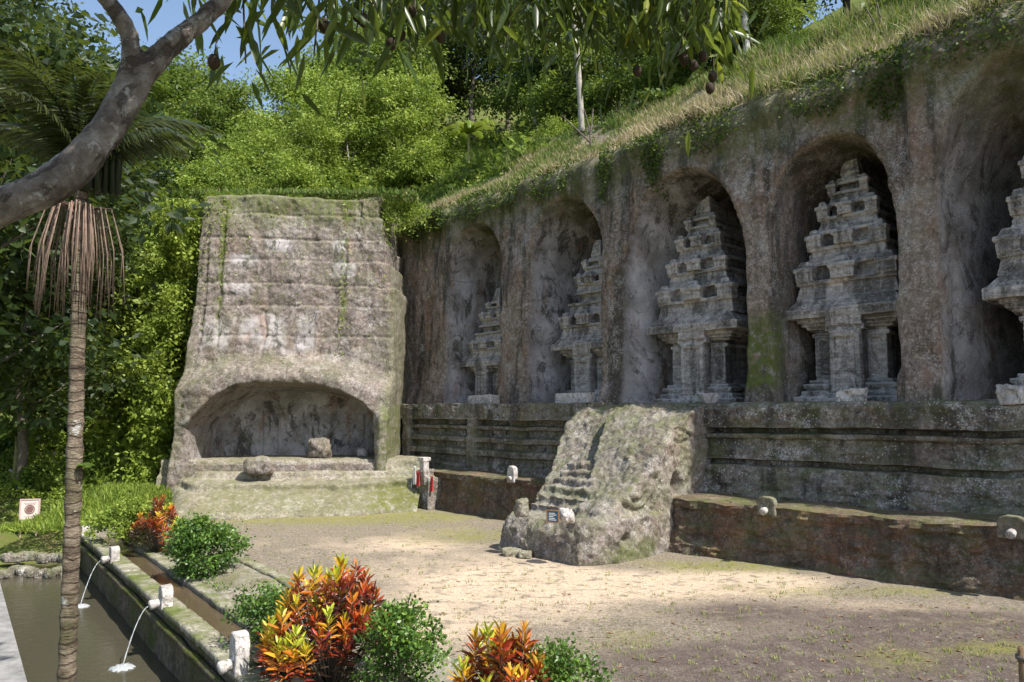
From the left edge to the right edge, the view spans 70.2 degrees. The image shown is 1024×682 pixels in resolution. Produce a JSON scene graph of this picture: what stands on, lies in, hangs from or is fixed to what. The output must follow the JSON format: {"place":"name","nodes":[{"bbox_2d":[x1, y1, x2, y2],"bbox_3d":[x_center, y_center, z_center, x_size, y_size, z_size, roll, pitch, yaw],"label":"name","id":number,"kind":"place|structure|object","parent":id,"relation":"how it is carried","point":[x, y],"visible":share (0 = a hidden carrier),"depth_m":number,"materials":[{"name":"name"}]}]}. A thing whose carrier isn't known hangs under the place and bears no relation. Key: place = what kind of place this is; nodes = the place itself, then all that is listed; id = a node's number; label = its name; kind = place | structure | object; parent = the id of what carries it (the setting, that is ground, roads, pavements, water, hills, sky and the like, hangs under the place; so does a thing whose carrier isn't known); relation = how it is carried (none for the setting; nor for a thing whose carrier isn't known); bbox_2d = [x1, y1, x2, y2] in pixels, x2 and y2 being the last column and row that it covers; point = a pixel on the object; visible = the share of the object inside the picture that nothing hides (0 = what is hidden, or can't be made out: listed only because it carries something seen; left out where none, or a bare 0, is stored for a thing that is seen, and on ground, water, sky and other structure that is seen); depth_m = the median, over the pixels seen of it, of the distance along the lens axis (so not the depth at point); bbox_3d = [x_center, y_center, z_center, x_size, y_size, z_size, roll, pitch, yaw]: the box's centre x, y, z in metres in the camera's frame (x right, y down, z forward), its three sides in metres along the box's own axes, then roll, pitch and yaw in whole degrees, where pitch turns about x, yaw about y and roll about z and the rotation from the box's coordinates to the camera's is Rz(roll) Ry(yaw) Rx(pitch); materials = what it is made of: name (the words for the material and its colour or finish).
{"place":"outdoors","nodes":[
{"label":"outdoors","id":0,"kind":"place"},
{"bbox_2d":[0,584,26,681],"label":"path","id":1,"kind":"structure","parent":0,"point":[11,668],"depth_m":14.54,"materials":[{"name":"stone"}]},
{"bbox_2d":[0,41,217,681],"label":"slender palm","id":2,"kind":"object","parent":1,"relation":"on","point":[60,134],"visible":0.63,"depth_m":9.92,"materials":[{"name":"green plant"}]},
{"bbox_2d":[0,496,88,562],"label":"garden","id":3,"kind":"object","parent":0,"point":[49,543],"depth_m":25.16,"materials":[{"name":"plant"}]},
{"bbox_2d":[0,0,229,454],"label":"broadleaf tree","id":4,"kind":"object","parent":3,"relation":"on","point":[18,15],"visible":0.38,"depth_m":25.76,"materials":[{"name":"green plant"}]},
{"bbox_2d":[0,0,819,228],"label":"foreground tree","id":5,"kind":"object","parent":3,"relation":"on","point":[74,166],"visible":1,"depth_m":4.00,"materials":[{"name":"green plant"}]},
{"bbox_2d":[0,562,179,681],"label":"pool water","id":6,"kind":"structure","parent":0,"point":[105,630],"depth_m":16.04,"materials":[{"name":"brown liquid"}]},
{"bbox_2d":[102,537,312,681],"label":"channel water","id":7,"kind":"structure","parent":0,"point":[207,612],"depth_m":16.01,"materials":[{"name":"brown liquid"}]},
{"bbox_2d":[7,0,842,177],"label":"sky","id":8,"kind":"structure","parent":0,"point":[171,14],"materials":[{"name":"blue"}]},
{"bbox_2d":[411,457,441,509],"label":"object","id":9,"kind":"object","parent":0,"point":[426,481],"visible":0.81,"depth_m":29.80,"materials":[{"name":"stone"}]},
{"bbox_2d":[0,0,868,568],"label":"hillside","id":10,"kind":"structure","parent":0,"point":[6,538],"depth_m":40.77,"materials":[{"name":"plant"}]},
{"bbox_2d":[0,425,48,478],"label":"banana plant","id":11,"kind":"object","parent":10,"relation":"on","point":[5,431],"visible":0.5,"depth_m":31.52,"materials":[{"name":"green plant"}]},
{"bbox_2d":[4,426,84,472],"bbox_3d":[-20.916,5.972,33.025,3.377,4.520,2.653,-3,-6,29],"label":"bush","id":12,"kind":"object","parent":10,"relation":"on","point":[62,439],"visible":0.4,"depth_m":32.87,"materials":[{"name":"green plant"}]},
{"bbox_2d":[0,261,97,412],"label":"broadleaf tree","id":13,"kind":"object","parent":10,"relation":"on","point":[8,337],"visible":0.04,"depth_m":34.12,"materials":[{"name":"green plant"}]},
{"bbox_2d":[0,0,117,85],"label":"broadleaf tree","id":14,"kind":"object","parent":10,"relation":"on","point":[25,6],"visible":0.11,"depth_m":63.03,"materials":[{"name":"green plant"}]},
{"bbox_2d":[0,1,169,187],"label":"broadleaf tree","id":15,"kind":"object","parent":10,"relation":"on","point":[60,36],"visible":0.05,"depth_m":54.56,"materials":[{"name":"green plant"}]},
{"bbox_2d":[0,249,191,521],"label":"garden plants","id":16,"kind":"object","parent":10,"relation":"on","point":[5,488],"visible":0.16,"depth_m":29.97,"materials":[{"name":"green plant"}]},
{"bbox_2d":[0,162,192,491],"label":"broadleaf tree","id":17,"kind":"object","parent":10,"relation":"on","point":[17,383],"visible":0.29,"depth_m":30.53,"materials":[{"name":"green plant"}]},
{"bbox_2d":[0,168,211,451],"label":"jungle bushes","id":18,"kind":"object","parent":10,"relation":"on","point":[6,444],"visible":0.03,"depth_m":40.00,"materials":[{"name":"green plant"}]},
{"bbox_2d":[11,207,202,498],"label":"vines","id":19,"kind":"object","parent":10,"relation":"on","point":[45,474],"visible":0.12,"depth_m":32.33,"materials":[{"name":"green plant"}]},
{"bbox_2d":[13,210,203,502],"bbox_3d":[-17.569,0.602,34.313,6.850,16.413,8.246,0,-6,0],"label":"broad leaved growth","id":20,"kind":"object","parent":10,"relation":"on","point":[105,422],"visible":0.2,"depth_m":33.90,"materials":[{"name":"green plant"}]},
{"bbox_2d":[44,130,196,275],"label":"broadleaf tree","id":21,"kind":"object","parent":10,"relation":"on","point":[160,173],"visible":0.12,"depth_m":46.09,"materials":[{"name":"green plant"}]},
{"bbox_2d":[142,41,247,166],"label":"broadleaf tree","id":22,"kind":"object","parent":10,"relation":"on","point":[182,83],"visible":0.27,"depth_m":56.09,"materials":[{"name":"green plant"}]},
{"bbox_2d":[154,152,243,198],"bbox_3d":[-17.146,-8.525,41.061,5.764,4.049,4.848,5,-8,-44],"label":"bush","id":23,"kind":"object","parent":10,"relation":"on","point":[196,177],"visible":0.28,"depth_m":39.91,"materials":[{"name":"green plant"}]},
{"bbox_2d":[151,87,253,174],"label":"broadleaf tree","id":24,"kind":"object","parent":10,"relation":"on","point":[201,105],"visible":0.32,"depth_m":51.63,"materials":[{"name":"green plant"}]},
{"bbox_2d":[180,67,271,161],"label":"broadleaf tree","id":25,"kind":"object","parent":10,"relation":"on","point":[220,87],"visible":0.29,"depth_m":52.88,"materials":[{"name":"green plant"}]},
{"bbox_2d":[192,119,271,168],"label":"bush","id":26,"kind":"object","parent":10,"relation":"on","point":[207,152],"visible":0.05,"depth_m":45.88,"materials":[{"name":"green plant"}]},
{"bbox_2d":[197,157,278,201],"bbox_3d":[-14.802,-8.034,39.897,5.188,3.644,4.363,5,-7,-43],"label":"bush","id":27,"kind":"object","parent":10,"relation":"on","point":[229,180],"visible":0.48,"depth_m":38.98,"materials":[{"name":"green plant"}]},
{"bbox_2d":[208,114,308,176],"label":"broadleaf tree","id":28,"kind":"object","parent":10,"relation":"on","point":[266,139],"visible":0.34,"depth_m":42.93,"materials":[{"name":"green plant"}]},
{"bbox_2d":[204,138,316,188],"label":"bush","id":29,"kind":"object","parent":10,"relation":"on","point":[253,159],"visible":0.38,"depth_m":41.36,"materials":[{"name":"green plant"}]},
{"bbox_2d":[165,194,409,488],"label":"carved cliff","id":30,"kind":"structure","parent":10,"relation":"on","point":[292,384],"depth_m":32.62,"materials":[{"name":"stone"}]},
{"bbox_2d":[99,195,211,484],"bbox_3d":[-15.364,0.229,32.095,5.012,13.545,2.758,0,-6,0],"label":"climbing vine","id":31,"kind":"object","parent":30,"relation":"attached to","point":[159,413],"visible":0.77,"depth_m":31.83,"materials":[{"name":"green plant"}]},
{"bbox_2d":[189,194,389,354],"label":"wall weeds","id":32,"kind":"object","parent":30,"relation":"attached to","point":[286,255],"depth_m":32.69,"materials":[{"name":"green plant"}]},
{"bbox_2d":[202,191,445,269],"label":"hanging turf","id":33,"kind":"structure","parent":30,"relation":"hanging from","point":[404,210],"depth_m":34.43,"materials":[{"name":"green plant"}]},
{"bbox_2d":[28,120,552,454],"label":"undergrowth","id":34,"kind":"object","parent":10,"relation":"on","point":[485,138],"visible":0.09,"depth_m":44.15,"materials":[{"name":"green plant"}]},
{"bbox_2d":[232,56,353,153],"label":"broadleaf tree","id":35,"kind":"object","parent":10,"relation":"on","point":[278,89],"visible":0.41,"depth_m":48.13,"materials":[{"name":"green plant"}]},
{"bbox_2d":[250,149,339,190],"bbox_3d":[-12.053,-8.401,39.776,4.576,3.646,4.628,-1,-6,9],"label":"bush","id":36,"kind":"object","parent":10,"relation":"on","point":[299,177],"visible":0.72,"depth_m":39.21,"materials":[{"name":"green plant"}]},
{"bbox_2d":[186,185,423,207],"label":"turf","id":37,"kind":"structure","parent":10,"relation":"on","point":[389,194],"depth_m":34.01,"materials":[{"name":"green plant"}]},
{"bbox_2d":[264,100,358,184],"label":"broadleaf tree","id":38,"kind":"object","parent":10,"relation":"on","point":[308,137],"visible":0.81,"depth_m":42.69,"materials":[{"name":"green plant"}]},
{"bbox_2d":[87,121,552,407],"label":"broad leaved growth","id":39,"kind":"object","parent":10,"relation":"on","point":[512,142],"visible":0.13,"depth_m":41.16,"materials":[{"name":"green plant"}]},
{"bbox_2d":[278,47,382,146],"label":"broadleaf tree","id":40,"kind":"object","parent":10,"relation":"on","point":[313,74],"visible":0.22,"depth_m":50.19,"materials":[{"name":"green plant"}]},
{"bbox_2d":[292,69,401,181],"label":"broadleaf tree","id":41,"kind":"object","parent":10,"relation":"on","point":[352,100],"visible":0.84,"depth_m":45.03,"materials":[{"name":"green plant"}]},
{"bbox_2d":[315,21,427,146],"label":"broadleaf tree","id":42,"kind":"object","parent":10,"relation":"on","point":[353,52],"visible":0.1,"depth_m":52.07,"materials":[{"name":"green plant"}]},
{"bbox_2d":[334,24,474,149],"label":"broadleaf tree","id":43,"kind":"object","parent":10,"relation":"on","point":[418,55],"visible":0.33,"depth_m":50.86,"materials":[{"name":"green plant"}]},
{"bbox_2d":[351,50,465,174],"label":"broadleaf tree","id":44,"kind":"object","parent":10,"relation":"on","point":[401,97],"visible":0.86,"depth_m":45.62,"materials":[{"name":"green plant"}]},
{"bbox_2d":[363,133,458,190],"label":"bush","id":45,"kind":"object","parent":10,"relation":"on","point":[407,163],"visible":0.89,"depth_m":43.67,"materials":[{"name":"green plant"}]},
{"bbox_2d":[297,129,569,199],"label":"tall grass","id":46,"kind":"structure","parent":10,"relation":"on","point":[507,154],"depth_m":42.50,"materials":[{"name":"plant"}]},
{"bbox_2d":[412,126,466,172],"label":"bush","id":47,"kind":"object","parent":10,"relation":"on","point":[445,154],"visible":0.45,"depth_m":45.43,"materials":[{"name":"green plant"}]},
{"bbox_2d":[440,118,496,161],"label":"banana plant","id":48,"kind":"object","parent":10,"relation":"on","point":[465,129],"visible":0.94,"depth_m":45.36,"materials":[{"name":"green plant"}]},
{"bbox_2d":[408,0,549,141],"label":"broadleaf tree","id":49,"kind":"object","parent":10,"relation":"on","point":[472,71],"visible":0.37,"depth_m":59.99,"materials":[{"name":"green plant"}]},
{"bbox_2d":[466,0,579,137],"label":"broadleaf tree","id":50,"kind":"object","parent":10,"relation":"on","point":[509,103],"visible":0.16,"depth_m":54.84,"materials":[{"name":"green plant"}]},
{"bbox_2d":[504,3,613,137],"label":"broadleaf tree","id":51,"kind":"object","parent":10,"relation":"on","point":[556,103],"visible":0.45,"depth_m":46.76,"materials":[{"name":"green plant"}]},
{"bbox_2d":[483,0,638,109],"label":"broadleaf tree","id":52,"kind":"object","parent":10,"relation":"on","point":[531,70],"visible":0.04,"depth_m":52.20,"materials":[{"name":"green plant"}]},
{"bbox_2d":[547,14,667,122],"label":"broadleaf tree","id":53,"kind":"object","parent":10,"relation":"on","point":[599,90],"visible":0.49,"depth_m":44.21,"materials":[{"name":"green plant"}]},
{"bbox_2d":[604,3,697,112],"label":"broadleaf tree","id":54,"kind":"object","parent":10,"relation":"on","point":[643,77],"visible":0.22,"depth_m":40.75,"materials":[{"name":"green plant"}]},
{"bbox_2d":[431,0,910,182],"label":"forest floor plants","id":55,"kind":"object","parent":10,"relation":"on","point":[654,93],"depth_m":33.58,"materials":[{"name":"green plant"}]},
{"bbox_2d":[651,0,752,89],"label":"broadleaf tree","id":56,"kind":"object","parent":10,"relation":"on","point":[706,67],"visible":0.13,"depth_m":39.28,"materials":[{"name":"green plant"}]},
{"bbox_2d":[690,0,811,70],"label":"broadleaf tree","id":57,"kind":"object","parent":10,"relation":"on","point":[756,29],"visible":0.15,"depth_m":36.74,"materials":[{"name":"green plant"}]},
{"bbox_2d":[737,0,828,48],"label":"broadleaf tree","id":58,"kind":"object","parent":10,"relation":"on","point":[779,25],"visible":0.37,"depth_m":35.58,"materials":[{"name":"green plant"}]},
{"bbox_2d":[163,508,1023,681],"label":"courtyard","id":59,"kind":"structure","parent":0,"point":[483,553],"depth_m":15.05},
{"bbox_2d":[0,481,174,536],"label":"bank grass","id":60,"kind":"structure","parent":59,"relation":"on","point":[53,518],"depth_m":27.32,"materials":[{"name":"green plant"}]},
{"bbox_2d":[213,546,314,599],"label":"kerb","id":61,"kind":"structure","parent":59,"relation":"on","point":[280,577],"depth_m":17.77,"materials":[{"name":"stone"}]},
{"bbox_2d":[155,454,427,519],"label":"stone terrace","id":62,"kind":"structure","parent":59,"relation":"on","point":[232,495],"depth_m":29.14,"materials":[{"name":"stone"}]},
{"bbox_2d":[243,455,273,475],"bbox_3d":[-10.361,5.101,29.774,1.200,0.819,0.743,1,-6,-13],"label":"standing stone","id":63,"kind":"object","parent":62,"relation":"on","point":[257,465],"visible":1,"depth_m":29.52,"materials":[{"name":"stone"}]},
{"bbox_2d":[306,437,331,457],"bbox_3d":[-8.388,4.710,31.724,1.132,1.045,0.896,-2,-6,24],"label":"standing stone","id":64,"kind":"object","parent":62,"relation":"on","point":[319,447],"visible":0.88,"depth_m":31.41,"materials":[{"name":"stone"}]},
{"bbox_2d":[143,525,479,681],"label":"planting bed","id":65,"kind":"object","parent":59,"relation":"on","point":[239,575],"visible":0.09,"depth_m":16.35,"materials":[{"name":"soil"}]},
{"bbox_2d":[80,495,171,546],"bbox_3d":[-11.529,5.376,21.750,2.582,1.611,2.429,0,-6,0],"label":"flowering shrub","id":66,"kind":"object","parent":65,"relation":"on","point":[127,509],"visible":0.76,"depth_m":21.38,"materials":[{"name":"green plant"}]},
{"bbox_2d":[127,494,181,551],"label":"croton shrub","id":67,"kind":"object","parent":65,"relation":"on","point":[154,526],"visible":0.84,"depth_m":20.68,"materials":[{"name":"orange plant"}]},
{"bbox_2d":[161,512,255,580],"bbox_3d":[-7.428,4.950,17.763,2.286,1.625,2.022,0,-6,0],"label":"green shrub","id":68,"kind":"object","parent":65,"relation":"on","point":[195,536],"visible":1,"depth_m":17.49,"materials":[{"name":"green plant"}]},
{"bbox_2d":[217,579,304,649],"bbox_3d":[-4.179,4.613,12.186,1.393,1.179,1.854,2,-6,-24],"label":"green shrub","id":69,"kind":"object","parent":65,"relation":"on","point":[263,607],"visible":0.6,"depth_m":11.93,"materials":[{"name":"green plant"}]},
{"bbox_2d":[255,552,396,681],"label":"croton shrub","id":70,"kind":"object","parent":65,"relation":"on","point":[340,604],"visible":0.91,"depth_m":10.42,"materials":[{"name":"orange plant"}]},
{"bbox_2d":[342,589,463,681],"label":"green shrub","id":71,"kind":"object","parent":65,"relation":"on","point":[406,635],"visible":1,"depth_m":9.77,"materials":[{"name":"green plant"}]},
{"bbox_2d":[445,619,550,681],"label":"croton shrub","id":72,"kind":"object","parent":65,"relation":"on","point":[501,655],"visible":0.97,"depth_m":8.49,"materials":[{"name":"orange plant"}]},
{"bbox_2d":[501,632,619,681],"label":"green shrub","id":73,"kind":"object","parent":65,"relation":"on","point":[564,670],"visible":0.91,"depth_m":8.41,"materials":[{"name":"green plant"}]},
{"bbox_2d":[434,469,544,519],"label":"basin wall","id":74,"kind":"structure","parent":59,"relation":"on","point":[492,494],"depth_m":28.04,"materials":[{"name":"stone"}]},
{"bbox_2d":[400,402,613,477],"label":"panelled platform wall","id":75,"kind":"structure","parent":74,"relation":"on","point":[524,438],"depth_m":29.94,"materials":[{"name":"stone"}]},
{"bbox_2d":[459,288,501,403],"bbox_3d":[-0.359,0.342,34.768,3.492,5.742,2.892,5,-8,-44],"label":"rock cut shrine","id":76,"kind":"object","parent":75,"relation":"on","point":[482,360],"visible":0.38,"depth_m":33.80,"materials":[{"name":"stone"}]},
{"bbox_2d":[474,366,493,394],"bbox_3d":[-1.130,1.928,33.861,1.025,1.822,0.915,5,-8,-44],"label":"false door","id":77,"kind":"structure","parent":76,"relation":"in","point":[484,376],"depth_m":33.50,"materials":[{"name":"stone"}]},
{"bbox_2d":[555,392,595,402],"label":"stone block","id":78,"kind":"structure","parent":75,"relation":"on","point":[573,397],"depth_m":26.91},
{"bbox_2d":[551,240,602,401],"bbox_3d":[3.886,-0.710,30.457,3.492,7.055,3.253,5,-8,-44],"label":"rock cut shrine","id":79,"kind":"object","parent":75,"relation":"on","point":[579,343],"visible":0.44,"depth_m":29.58,"materials":[{"name":"stone"}]},
{"bbox_2d":[572,348,597,392],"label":"false door","id":80,"kind":"structure","parent":79,"relation":"in","point":[585,367],"depth_m":29.15,"materials":[{"name":"stone"}]},
{"bbox_2d":[497,401,717,565],"bbox_3d":[2.544,4.176,22.684,6.409,4.670,5.525,5,-8,-44],"label":"rock cut stairway","id":81,"kind":"object","parent":59,"relation":"on","point":[619,477],"visible":0.85,"depth_m":21.01,"materials":[{"name":"stone"}]},
{"bbox_2d":[219,512,1019,681],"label":"grass tufts","id":82,"kind":"object","parent":59,"relation":"on","point":[847,646],"visible":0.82,"depth_m":13.22,"materials":[{"name":"plant"}]},
{"bbox_2d":[258,520,1019,681],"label":"pebbles","id":83,"kind":"object","parent":59,"relation":"on","point":[725,630],"visible":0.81,"depth_m":13.24,"materials":[{"name":"stone"}]},
{"bbox_2d":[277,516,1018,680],"bbox_3d":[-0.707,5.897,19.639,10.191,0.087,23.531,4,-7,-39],"label":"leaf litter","id":84,"kind":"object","parent":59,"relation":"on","point":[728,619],"visible":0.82,"depth_m":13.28,"materials":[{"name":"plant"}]},
{"bbox_2d":[668,492,1023,600],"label":"basin wall","id":85,"kind":"structure","parent":59,"relation":"on","point":[964,552],"depth_m":17.72,"materials":[{"name":"stone"}]},
{"bbox_2d":[679,399,1023,516],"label":"moulded platform wall","id":86,"kind":"structure","parent":85,"relation":"on","point":[966,456],"depth_m":19.10,"materials":[{"name":"stone"}]},
{"bbox_2d":[647,196,748,402],"bbox_3d":[7.251,-1.474,26.238,3.492,7.793,3.614,5,-8,-44],"label":"rock cut shrine","id":87,"kind":"object","parent":86,"relation":"on","point":[700,324],"visible":0.75,"depth_m":25.21,"materials":[{"name":"stone"}]},
{"bbox_2d":[678,330,712,395],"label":"false door","id":88,"kind":"structure","parent":87,"relation":"in","point":[695,345],"depth_m":24.92,"materials":[{"name":"stone"}]},
{"bbox_2d":[785,158,900,401],"bbox_3d":[10.815,-1.926,22.577,3.492,7.998,3.614,5,-8,-44],"label":"rock cut shrine","id":89,"kind":"object","parent":86,"relation":"on","point":[844,308],"visible":0.7,"depth_m":21.58,"materials":[{"name":"stone"}]},
{"bbox_2d":[825,314,868,392],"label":"false door","id":90,"kind":"structure","parent":89,"relation":"in","point":[848,352],"depth_m":21.27,"materials":[{"name":"stone"}]},
{"bbox_2d":[835,387,868,401],"bbox_3d":[9.347,1.578,20.062,0.857,0.597,0.690,-3,-6,28],"label":"boulder","id":91,"kind":"object","parent":86,"relation":"on","point":[854,394],"visible":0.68,"depth_m":19.82,"materials":[{"name":"stone"}]},
{"bbox_2d":[981,156,1023,385],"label":"rock cut shrine","id":92,"kind":"object","parent":86,"relation":"on","point":[1005,289],"visible":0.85,"depth_m":18.67,"materials":[{"name":"stone"}]},
{"bbox_2d":[995,384,1023,404],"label":"boulder","id":93,"kind":"object","parent":86,"relation":"on","point":[1007,394],"visible":1,"depth_m":17.12,"materials":[{"name":"stone"}]},
{"bbox_2d":[997,515,1023,539],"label":"stone spout","id":94,"kind":"object","parent":85,"relation":"attached to","point":[1010,526],"visible":1,"depth_m":15.49,"materials":[{"name":"stone"}]},
{"bbox_2d":[395,0,1023,404],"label":"cliff","id":95,"kind":"structure","parent":0,"point":[941,152],"depth_m":22.84,"materials":[{"name":"stone"}]},
{"bbox_2d":[394,0,1023,242],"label":"creepers","id":96,"kind":"object","parent":95,"relation":"attached to","point":[899,47],"visible":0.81,"depth_m":23.48,"materials":[{"name":"green plant"}]},
{"bbox_2d":[396,0,1022,222],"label":"grass","id":97,"kind":"structure","parent":95,"relation":"on","point":[771,60],"depth_m":26.56,"materials":[{"name":"plant"}]},
{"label":"channel bed","id":98,"kind":"structure","parent":0,"visible":0},
{"bbox_2d":[80,540,233,681],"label":"pool wall","id":99,"kind":"structure","parent":98,"relation":"on","point":[164,649],"depth_m":15.17,"materials":[{"name":"stone"}]},
{"bbox_2d":[80,542,223,681],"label":"ledge moulding","id":100,"kind":"object","parent":99,"relation":"attached to","point":[207,671],"visible":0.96,"depth_m":14.23,"materials":[{"name":"stone"}]},
{"bbox_2d":[81,531,279,681],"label":"wall coping","id":101,"kind":"object","parent":99,"relation":"on","point":[199,631],"depth_m":13.67,"materials":[{"name":"stone"}]},
{"bbox_2d":[108,584,172,671],"bbox_3d":[-7.273,5.590,14.260,1.091,1.470,0.482,4,-7,-38],"label":"stone spout","id":102,"kind":"object","parent":101,"relation":"attached to","point":[165,597],"visible":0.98,"depth_m":14.39,"materials":[{"name":"white stone"}]},
{"bbox_2d":[217,630,249,678],"bbox_3d":[-4.171,4.677,10.869,0.432,0.626,0.346,4,-7,-38],"label":"stone spout","id":103,"kind":"object","parent":101,"relation":"on","point":[235,664],"visible":0.99,"depth_m":10.80,"materials":[{"name":"stone"}]},
{"bbox_2d":[120,535,351,681],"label":"kerb","id":104,"kind":"structure","parent":98,"relation":"on","point":[212,597],"depth_m":16.62,"materials":[{"name":"stone"}]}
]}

